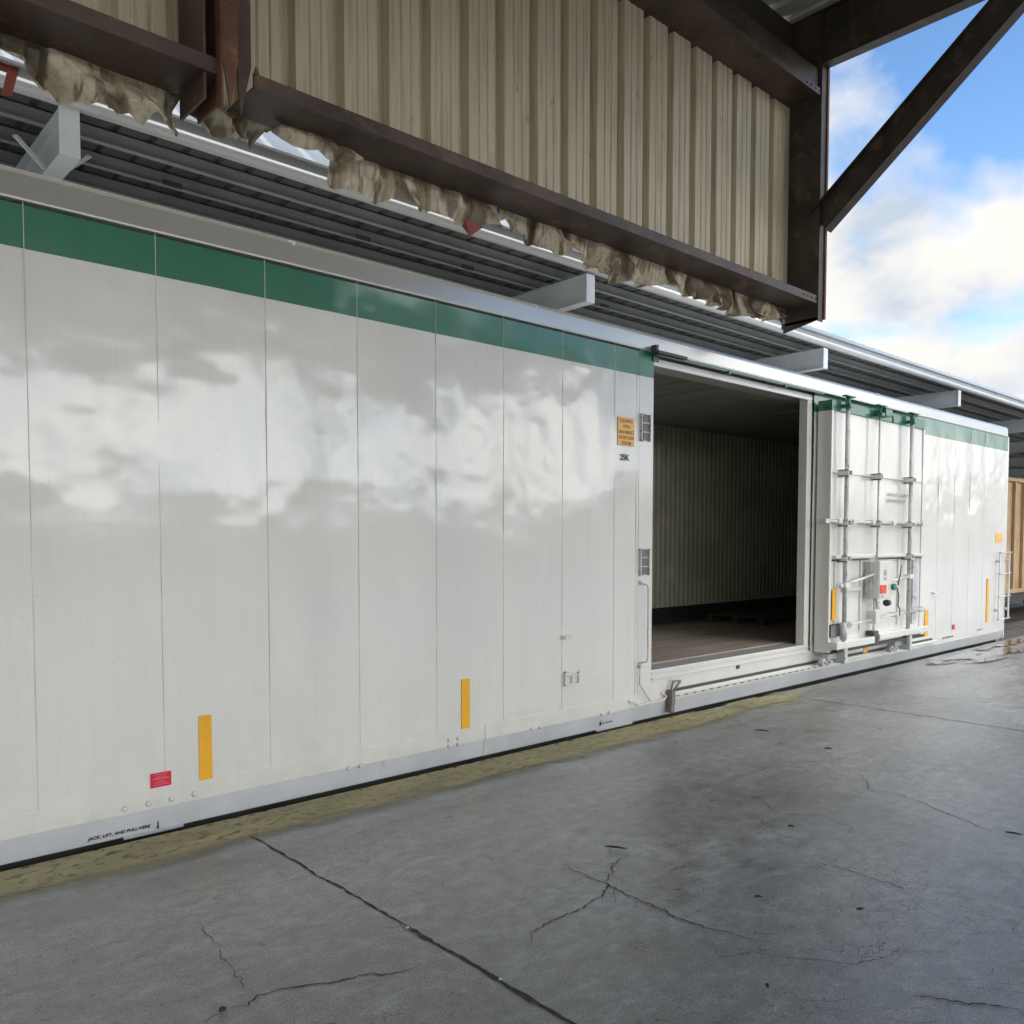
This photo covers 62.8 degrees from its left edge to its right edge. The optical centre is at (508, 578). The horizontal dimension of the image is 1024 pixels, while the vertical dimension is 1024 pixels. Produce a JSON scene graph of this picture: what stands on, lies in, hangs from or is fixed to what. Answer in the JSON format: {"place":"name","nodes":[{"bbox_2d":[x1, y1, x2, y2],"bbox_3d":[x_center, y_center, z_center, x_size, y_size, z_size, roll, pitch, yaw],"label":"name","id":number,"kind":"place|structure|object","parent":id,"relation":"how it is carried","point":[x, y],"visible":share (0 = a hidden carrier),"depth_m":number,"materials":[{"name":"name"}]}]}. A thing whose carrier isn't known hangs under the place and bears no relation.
{"place":"outdoors","nodes":[
{"label":"outdoors","id":0,"kind":"place"},
{"bbox_2d":[0,0,1023,333],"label":"shed","id":1,"kind":"structure","parent":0,"point":[682,146],"depth_m":7.06,"materials":[{"name":"brown metal"}]},
{"bbox_2d":[807,0,1023,398],"label":"sky","id":2,"kind":"structure","parent":0,"point":[926,268],"materials":[{"name":"blue"}]},
{"bbox_2d":[997,601,1023,641],"bbox_3d":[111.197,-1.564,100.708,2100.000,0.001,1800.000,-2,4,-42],"label":"ground","id":3,"kind":"structure","parent":0,"point":[1013,629],"depth_m":29.93,"materials":[{"name":"grey concrete"}]},
{"bbox_2d":[0,636,1023,1023],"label":"platform","id":4,"kind":"structure","parent":3,"relation":"on","point":[900,804],"depth_m":4.35,"materials":[{"name":"concrete"}]},
{"bbox_2d":[218,1006,226,1012],"bbox_3d":[-1.115,1.683,3.273,0.032,0.019,0.022,-2,4,-42],"label":"pebble","id":5,"kind":"object","parent":4,"relation":"on","point":[222,1009],"visible":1,"depth_m":3.27,"materials":[{"name":"grey stone"}]},
{"bbox_2d":[0,687,828,896],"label":"painted line","id":6,"kind":"object","parent":4,"relation":"on","point":[114,863],"depth_m":5.71,"materials":[{"name":"yellow paint"}]},
{"bbox_2d":[605,845,626,848],"bbox_3d":[0.643,1.601,4.992,0.134,0.012,0.014,1,3,17],"label":"twig","id":7,"kind":"object","parent":4,"relation":"on","point":[610,846],"visible":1,"depth_m":4.99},
{"bbox_2d":[926,638,1023,663],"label":"puddle","id":8,"kind":"object","parent":4,"relation":"on","point":[997,653],"visible":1,"depth_m":13.45,"materials":[{"name":"grey liquid"}]},
{"bbox_2d":[1005,831,1022,834],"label":"twig","id":9,"kind":"object","parent":4,"relation":"on","point":[1011,832],"visible":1,"depth_m":5.23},
{"bbox_2d":[0,49,1023,603],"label":"canopy","id":10,"kind":"object","parent":3,"relation":"on","point":[270,183],"visible":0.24,"depth_m":9.31,"materials":[{"name":"white metal"}]},
{"bbox_2d":[1004,614,1023,622],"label":"rail","id":11,"kind":"object","parent":3,"relation":"on","point":[1016,618],"depth_m":31.61,"materials":[{"name":"metal"}]},
{"bbox_2d":[1005,477,1023,602],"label":"freight wagon","id":12,"kind":"object","parent":11,"relation":"on","point":[1015,528],"visible":0.1,"depth_m":28.87,"materials":[{"name":"paint"}]},
{"bbox_2d":[1004,605,1023,612],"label":"rail","id":13,"kind":"object","parent":3,"relation":"on","point":[1017,608],"depth_m":35.94,"materials":[{"name":"metal"}]},
{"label":"rail","id":14,"kind":"object","parent":3,"relation":"on","visible":0},
{"bbox_2d":[0,164,1011,871],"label":"boxcar","id":15,"kind":"object","parent":14,"relation":"on","point":[284,522],"visible":0.98,"depth_m":6.36,"materials":[{"name":"white paint"}]},
{"bbox_2d":[707,610,795,624],"bbox_3d":[4.051,0.644,13.897,1.000,0.120,1.200,3,4,43],"label":"pallet","id":16,"kind":"object","parent":15,"relation":"on","point":[762,617],"visible":0.94,"depth_m":13.71,"materials":[{"name":"brown wood"}]},
{"bbox_2d":[814,394,927,666],"bbox_3d":[5.096,-0.636,11.531,3.156,3.466,0.459,-2,4,-42],"label":"door","id":17,"kind":"structure","parent":15,"relation":"in","point":[870,461],"depth_m":11.33,"materials":[{"name":"white paint"}]}
]}

